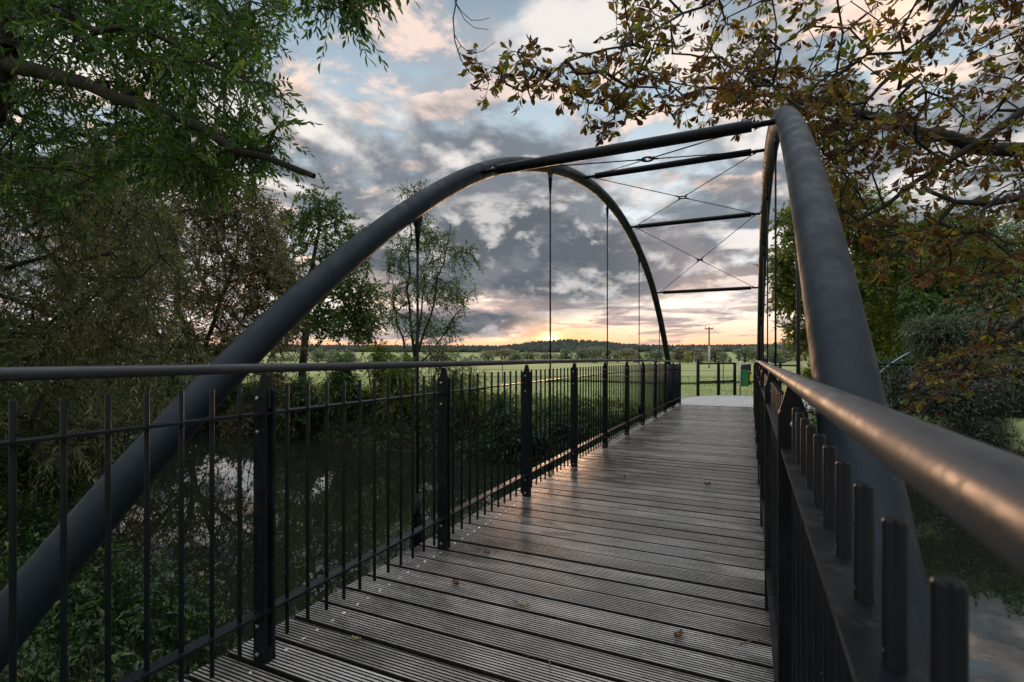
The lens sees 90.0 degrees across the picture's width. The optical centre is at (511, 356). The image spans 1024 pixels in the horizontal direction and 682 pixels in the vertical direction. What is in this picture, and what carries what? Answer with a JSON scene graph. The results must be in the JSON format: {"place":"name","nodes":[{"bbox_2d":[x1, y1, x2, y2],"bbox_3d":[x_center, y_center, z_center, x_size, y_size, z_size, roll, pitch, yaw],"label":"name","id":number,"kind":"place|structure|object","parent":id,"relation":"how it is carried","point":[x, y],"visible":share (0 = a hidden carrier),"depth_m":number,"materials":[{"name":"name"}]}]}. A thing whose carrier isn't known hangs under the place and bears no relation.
{"place":"outdoors","nodes":[
{"label":"outdoors","id":0,"kind":"place"},
{"bbox_2d":[0,351,1023,681],"bbox_3d":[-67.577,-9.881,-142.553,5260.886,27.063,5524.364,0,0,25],"label":"ground","id":1,"kind":"structure","parent":0,"point":[710,373],"depth_m":23.04,"materials":[{"name":"green plant"}]},
{"bbox_2d":[0,302,156,413],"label":"bush","id":2,"kind":"object","parent":1,"relation":"on","point":[42,366],"visible":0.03,"depth_m":23.98,"materials":[{"name":"green plant"}]},
{"bbox_2d":[0,382,169,499],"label":"bush","id":3,"kind":"object","parent":1,"relation":"on","point":[71,468],"visible":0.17,"depth_m":8.52,"materials":[{"name":"green plant"}]},
{"bbox_2d":[21,348,203,432],"bbox_3d":[-15.573,1.974,21.673,8.119,4.989,6.722,0,0,25],"label":"bush","id":4,"kind":"object","parent":1,"relation":"on","point":[128,396],"visible":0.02,"depth_m":19.59,"materials":[{"name":"green plant"}]},
{"bbox_2d":[0,115,233,507],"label":"willow tree","id":5,"kind":"object","parent":1,"relation":"on","point":[37,333],"visible":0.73,"depth_m":7.05,"materials":[{"name":"green plant"}]},
{"bbox_2d":[0,445,244,681],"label":"undergrowth","id":6,"kind":"object","parent":1,"relation":"on","point":[45,654],"visible":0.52,"depth_m":4.17,"materials":[{"name":"green plant"}]},
{"bbox_2d":[23,109,317,429],"bbox_3d":[-13.797,-3.324,20.212,13.834,13.383,6.526,0,0,0],"label":"willow tree","id":7,"kind":"object","parent":1,"relation":"on","point":[270,265],"visible":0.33,"depth_m":19.13,"materials":[{"name":"green plant"}]},
{"bbox_2d":[127,375,254,425],"bbox_3d":[-13.695,2.010,21.224,5.277,3.709,5.126,0,0,-5],"label":"bush","id":8,"kind":"object","parent":1,"relation":"on","point":[173,379],"visible":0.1,"depth_m":20.14,"materials":[{"name":"green plant"}]},
{"bbox_2d":[0,0,420,245],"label":"ash tree","id":9,"kind":"object","parent":1,"relation":"on","point":[178,59],"visible":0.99,"depth_m":4.79,"materials":[{"name":"green plant"}]},
{"bbox_2d":[215,358,297,436],"bbox_3d":[-9.745,1.873,19.915,3.130,3.688,2.988,0,0,-40],"label":"bush","id":10,"kind":"object","parent":1,"relation":"on","point":[276,383],"visible":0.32,"depth_m":19.47,"materials":[{"name":"green plant"}]},
{"bbox_2d":[275,371,333,438],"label":"bush","id":11,"kind":"object","parent":1,"relation":"on","point":[297,391],"visible":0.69,"depth_m":18.04,"materials":[{"name":"green plant"}]},
{"bbox_2d":[308,348,330,362],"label":"hedgerow tree","id":12,"kind":"object","parent":1,"relation":"on","point":[317,353],"visible":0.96,"depth_m":234.23,"materials":[{"name":"green plant"}]},
{"bbox_2d":[271,173,394,381],"bbox_3d":[-9.294,-3.693,25.497,7.477,10.686,4.504,0,0,25],"label":"alder tree","id":13,"kind":"object","parent":1,"relation":"on","point":[359,318],"visible":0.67,"depth_m":25.13,"materials":[{"name":"green plant"}]},
{"bbox_2d":[325,349,343,360],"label":"hedgerow tree","id":14,"kind":"object","parent":1,"relation":"on","point":[334,351],"visible":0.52,"depth_m":270.49,"materials":[{"name":"green plant"}]},
{"bbox_2d":[313,347,372,425],"bbox_3d":[-5.719,1.089,17.921,2.048,2.856,2.494,0,0,25],"label":"bush","id":15,"kind":"object","parent":1,"relation":"on","point":[335,383],"visible":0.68,"depth_m":17.44,"materials":[{"name":"green plant"}]},
{"bbox_2d":[342,350,357,361],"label":"hedgerow tree","id":16,"kind":"object","parent":1,"relation":"on","point":[353,358],"visible":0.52,"depth_m":248.22,"materials":[{"name":"green plant"}]},
{"bbox_2d":[347,339,398,423],"bbox_3d":[-4.701,1.027,17.785,1.999,3.326,1.660,0,0,25],"label":"bush","id":17,"kind":"object","parent":1,"relation":"on","point":[374,373],"visible":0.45,"depth_m":17.50,"materials":[{"name":"green plant"}]},
{"bbox_2d":[376,348,426,426],"bbox_3d":[-3.708,1.215,16.981,1.759,3.062,2.343,0,0,-10],"label":"bush","id":18,"kind":"object","parent":1,"relation":"on","point":[405,374],"visible":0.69,"depth_m":16.66,"materials":[{"name":"green plant"}]},
{"bbox_2d":[6,338,805,352],"bbox_3d":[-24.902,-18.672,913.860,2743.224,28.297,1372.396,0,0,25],"label":"forest","id":19,"kind":"object","parent":1,"relation":"on","point":[557,345],"visible":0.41,"depth_m":578.44,"materials":[{"name":"green plant"}]},
{"bbox_2d":[201,387,637,467],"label":"undergrowth","id":20,"kind":"object","parent":1,"relation":"on","point":[220,411],"visible":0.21,"depth_m":16.06,"materials":[{"name":"green plant"}]},
{"bbox_2d":[365,177,488,391],"bbox_3d":[-3.270,-2.552,19.471,5.090,8.553,3.076,0,0,25],"label":"slender tree","id":21,"kind":"object","parent":1,"relation":"on","point":[433,242],"visible":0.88,"depth_m":19.21,"materials":[{"name":"green plant"}]},
{"bbox_2d":[226,382,637,430],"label":"tall weeds","id":22,"kind":"object","parent":1,"relation":"on","point":[487,395],"visible":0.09,"depth_m":16.27,"materials":[{"name":"green plant"}]},
{"bbox_2d":[409,338,472,436],"bbox_3d":[-2.189,0.999,16.353,2.019,3.383,2.061,0,0,25],"label":"bush","id":23,"kind":"object","parent":1,"relation":"on","point":[429,388],"visible":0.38,"depth_m":16.27,"materials":[{"name":"green plant"}]},
{"bbox_2d":[448,366,495,435],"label":"bush","id":24,"kind":"object","parent":1,"relation":"on","point":[473,397],"visible":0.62,"depth_m":15.67,"materials":[{"name":"green plant"}]},
{"bbox_2d":[478,350,495,359],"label":"hedgerow tree","id":25,"kind":"object","parent":1,"relation":"on","point":[484,356],"visible":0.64,"depth_m":283.73,"materials":[{"name":"green plant"}]},
{"bbox_2d":[183,350,809,361],"bbox_3d":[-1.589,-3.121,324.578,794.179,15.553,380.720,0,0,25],"label":"hedge","id":26,"kind":"object","parent":1,"relation":"on","point":[470,357],"visible":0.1,"depth_m":308.56,"materials":[{"name":"green plant"}]},
{"bbox_2d":[475,389,520,461],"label":"bush","id":27,"kind":"object","parent":1,"relation":"on","point":[501,416],"visible":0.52,"depth_m":14.35,"materials":[{"name":"green plant"}]},
{"bbox_2d":[484,347,513,359],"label":"hedgerow tree","id":28,"kind":"object","parent":1,"relation":"on","point":[506,353],"visible":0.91,"depth_m":260.74,"materials":[{"name":"green plant"}]},
{"bbox_2d":[508,350,525,359],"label":"hedgerow tree","id":29,"kind":"object","parent":1,"relation":"on","point":[514,355],"visible":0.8,"depth_m":238.34,"materials":[{"name":"green plant"}]},
{"bbox_2d":[242,375,801,410],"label":"grass","id":30,"kind":"structure","parent":1,"relation":"on","point":[682,377],"depth_m":24.73,"materials":[{"name":"green plant"}]},
{"bbox_2d":[499,416,547,462],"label":"bush","id":31,"kind":"object","parent":1,"relation":"on","point":[519,437],"visible":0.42,"depth_m":13.91,"materials":[{"name":"green plant"}]},
{"bbox_2d":[521,351,537,359],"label":"hedgerow tree","id":32,"kind":"object","parent":1,"relation":"on","point":[530,355],"visible":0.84,"depth_m":275.68,"materials":[{"name":"green plant"}]},
{"bbox_2d":[536,352,558,359],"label":"hedgerow tree","id":33,"kind":"object","parent":1,"relation":"on","point":[544,356],"visible":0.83,"depth_m":253.21,"materials":[{"name":"green plant"}]},
{"bbox_2d":[355,362,752,383],"bbox_3d":[3.375,0.941,27.000,31.091,1.387,0.041,0,0,0],"label":"wire fence","id":34,"kind":"object","parent":1,"relation":"on","point":[502,369],"visible":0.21,"depth_m":26.99,"materials":[{"name":"grey metal"}]},
{"bbox_2d":[542,411,581,449],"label":"bush","id":35,"kind":"object","parent":1,"relation":"on","point":[559,429],"visible":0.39,"depth_m":13.77,"materials":[{"name":"green plant"}]},
{"bbox_2d":[558,347,571,358],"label":"hedgerow tree","id":36,"kind":"object","parent":1,"relation":"on","point":[564,355],"visible":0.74,"depth_m":290.19,"materials":[{"name":"green plant"}]},
{"bbox_2d":[568,347,592,362],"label":"hedgerow tree","id":37,"kind":"object","parent":1,"relation":"on","point":[580,354],"visible":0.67,"depth_m":266.45,"materials":[{"name":"green plant"}]},
{"bbox_2d":[584,346,605,362],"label":"hedgerow tree","id":38,"kind":"object","parent":1,"relation":"on","point":[595,352],"visible":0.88,"depth_m":243.43,"materials":[{"name":"green plant"}]},
{"bbox_2d":[602,348,613,358],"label":"hedgerow tree","id":39,"kind":"object","parent":1,"relation":"on","point":[609,351],"visible":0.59,"depth_m":281.23,"materials":[{"name":"green plant"}]},
{"bbox_2d":[608,352,622,362],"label":"hedgerow tree","id":40,"kind":"object","parent":1,"relation":"on","point":[614,356],"visible":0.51,"depth_m":258.22,"materials":[{"name":"green plant"}]},
{"bbox_2d":[612,347,638,361],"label":"hedgerow tree","id":41,"kind":"object","parent":1,"relation":"on","point":[625,354],"visible":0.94,"depth_m":232.72,"materials":[{"name":"green plant"}]},
{"bbox_2d":[633,353,643,362],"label":"hedgerow tree","id":42,"kind":"object","parent":1,"relation":"on","point":[638,358],"visible":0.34,"depth_m":272.17,"materials":[{"name":"green plant"}]},
{"bbox_2d":[546,379,752,384],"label":"rank grass","id":43,"kind":"structure","parent":1,"relation":"on","point":[686,382],"depth_m":27.40,"materials":[{"name":"green plant"}]},
{"bbox_2d":[641,348,663,362],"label":"hedgerow tree","id":44,"kind":"object","parent":1,"relation":"on","point":[655,355],"visible":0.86,"depth_m":249.33,"materials":[{"name":"green plant"}]},
{"bbox_2d":[671,346,685,362],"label":"hedgerow tree","id":45,"kind":"object","parent":1,"relation":"on","point":[679,355],"visible":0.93,"depth_m":263.35,"materials":[{"name":"green plant"}]},
{"bbox_2d":[681,351,692,362],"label":"hedgerow tree","id":46,"kind":"object","parent":1,"relation":"on","point":[687,359],"visible":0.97,"depth_m":240.65,"materials":[{"name":"green plant"}]},
{"bbox_2d":[684,348,705,361],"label":"hedgerow tree","id":47,"kind":"object","parent":1,"relation":"on","point":[693,353],"visible":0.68,"depth_m":276.27,"materials":[{"name":"green plant"}]},
{"bbox_2d":[697,353,704,362],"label":"hedgerow tree","id":48,"kind":"object","parent":1,"relation":"on","point":[701,358],"visible":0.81,"depth_m":254.00,"materials":[{"name":"green plant"}]},
{"bbox_2d":[705,326,712,367],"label":"power pole","id":49,"kind":"object","parent":1,"relation":"on","point":[708,328],"visible":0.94,"depth_m":75.92,"materials":[{"name":"wood"}]},
{"bbox_2d":[696,358,735,395],"bbox_3d":[7.356,0.765,18.322,2.010,1.410,0.172,0,0,-28],"label":"barrier fence","id":50,"kind":"object","parent":1,"relation":"on","point":[698,381],"visible":0.88,"depth_m":18.25,"materials":[{"name":"metal"}]},
{"bbox_2d":[702,346,731,361],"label":"hedgerow tree","id":51,"kind":"object","parent":1,"relation":"on","point":[716,352],"visible":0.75,"depth_m":290.55,"materials":[{"name":"green plant"}]},
{"bbox_2d":[718,352,727,362],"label":"hedgerow tree","id":52,"kind":"object","parent":1,"relation":"on","point":[722,356],"visible":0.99,"depth_m":268.45,"materials":[{"name":"green plant"}]},
{"bbox_2d":[452,0,1023,419],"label":"chestnut tree","id":53,"kind":"object","parent":1,"relation":"on","point":[734,93],"visible":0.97,"depth_m":4.96,"materials":[{"name":"brown plant"}]},
{"bbox_2d":[732,345,756,361],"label":"hedgerow tree","id":54,"kind":"object","parent":1,"relation":"on","point":[744,352],"visible":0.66,"depth_m":281.77,"materials":[{"name":"green plant"}]},
{"bbox_2d":[739,361,751,394],"bbox_3d":[8.368,0.830,18.400,0.390,1.380,0.240,0,0,0],"label":"waste bag dispenser","id":55,"kind":"object","parent":1,"relation":"on","point":[745,376],"visible":0.93,"depth_m":18.30,"materials":[{"name":"metal"}]},
{"bbox_2d":[746,348,766,362],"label":"hedgerow tree","id":56,"kind":"object","parent":1,"relation":"on","point":[752,354],"visible":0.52,"depth_m":259.76,"materials":[{"name":"green plant"}]},
{"bbox_2d":[764,347,787,362],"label":"hedgerow tree","id":57,"kind":"object","parent":1,"relation":"on","point":[771,355],"visible":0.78,"depth_m":236.11,"materials":[{"name":"green plant"}]},
{"bbox_2d":[764,358,795,389],"bbox_3d":[9.917,0.767,18.784,0.217,1.406,1.278,0,0,-40],"label":"barrier fence","id":58,"kind":"object","parent":1,"relation":"on","point":[780,365],"visible":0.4,"depth_m":18.86,"materials":[{"name":"metal"}]},
{"bbox_2d":[777,348,795,362],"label":"hedgerow tree","id":59,"kind":"object","parent":1,"relation":"on","point":[787,356],"visible":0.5,"depth_m":271.77,"materials":[{"name":"green plant"}]},
{"bbox_2d":[800,347,811,378],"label":"bush","id":60,"kind":"object","parent":1,"relation":"on","point":[806,372],"visible":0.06,"depth_m":19.48,"materials":[{"name":"green plant"}]},
{"bbox_2d":[754,169,931,371],"bbox_3d":[18.040,-4.261,26.518,10.566,11.846,5.710,0,0,-20],"label":"maple tree","id":61,"kind":"object","parent":1,"relation":"on","point":[873,293],"visible":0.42,"depth_m":25.97,"materials":[{"name":"green plant"}]},
{"bbox_2d":[877,350,929,382],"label":"bush","id":62,"kind":"object","parent":1,"relation":"on","point":[895,367],"visible":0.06,"depth_m":20.79,"materials":[{"name":"green plant"}]},
{"bbox_2d":[803,364,1023,493],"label":"undergrowth","id":63,"kind":"object","parent":1,"relation":"on","point":[1000,407],"visible":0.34,"depth_m":11.88,"materials":[{"name":"green plant"}]},
{"bbox_2d":[852,204,1022,370],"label":"oak tree","id":64,"kind":"object","parent":1,"relation":"on","point":[994,229],"visible":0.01,"depth_m":34.57,"materials":[{"name":"green plant"}]},
{"bbox_2d":[878,345,1021,381],"bbox_3d":[16.646,0.422,18.100,10.200,2.259,1.272,0,0,0],"label":"bush","id":65,"kind":"object","parent":1,"relation":"on","point":[893,363],"visible":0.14,"depth_m":17.61,"materials":[{"name":"green plant"}]},
{"bbox_2d":[880,220,1023,341],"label":"acacia tree","id":66,"kind":"object","parent":1,"relation":"on","point":[930,300],"visible":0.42,"depth_m":23.83,"materials":[{"name":"green plant"}]},
{"bbox_2d":[881,371,1022,419],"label":"undergrowth","id":67,"kind":"object","parent":1,"relation":"on","point":[914,387],"visible":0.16,"depth_m":13.76,"materials":[{"name":"green plant"}]},
{"bbox_2d":[884,299,1023,388],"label":"willow tree","id":68,"kind":"object","parent":1,"relation":"on","point":[925,336],"visible":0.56,"depth_m":16.51,"materials":[{"name":"green plant"}]},
{"bbox_2d":[976,372,1023,402],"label":"bush","id":69,"kind":"object","parent":1,"relation":"on","point":[1015,387],"visible":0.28,"depth_m":13.01,"materials":[{"name":"green plant"}]},
{"bbox_2d":[0,0,1023,345],"label":"sky","id":70,"kind":"structure","parent":0,"point":[417,118],"materials":[{"name":"grey"}]},
{"bbox_2d":[18,414,1023,681],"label":"water","id":71,"kind":"structure","parent":0,"point":[992,580],"depth_m":8.60,"materials":[{"name":"black liquid"}]},
{"bbox_2d":[677,395,898,411],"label":"path","id":72,"kind":"structure","parent":0,"point":[728,400],"depth_m":15.40,"materials":[{"name":"concrete"}]},
{"bbox_3d":[-1.306,2.680,-0.577,2.720,2.340,1.650,0,0,25],"label":"bridge abutment","id":73,"kind":"object","parent":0,"visible":0},
{"bbox_2d":[0,105,1023,681],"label":"footbridge","id":74,"kind":"object","parent":73,"relation":"on","point":[798,529],"visible":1,"depth_m":2.21,"materials":[{"name":"paint"}]},
{"bbox_2d":[209,406,727,675],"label":"leaf litter","id":75,"kind":"object","parent":74,"relation":"on","point":[504,520],"visible":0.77,"depth_m":3.20,"materials":[{"name":"brown plant"}]},
{"bbox_2d":[674,630,682,636],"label":"fallen leaf","id":76,"kind":"object","parent":74,"relation":"on","point":[678,633],"visible":1,"depth_m":2.29,"materials":[{"name":"brown plant"}]},
{"bbox_2d":[739,638,764,644],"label":"twig","id":77,"kind":"object","parent":74,"relation":"on","point":[750,641],"visible":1,"depth_m":2.23,"materials":[{"name":"wood"}]}
]}

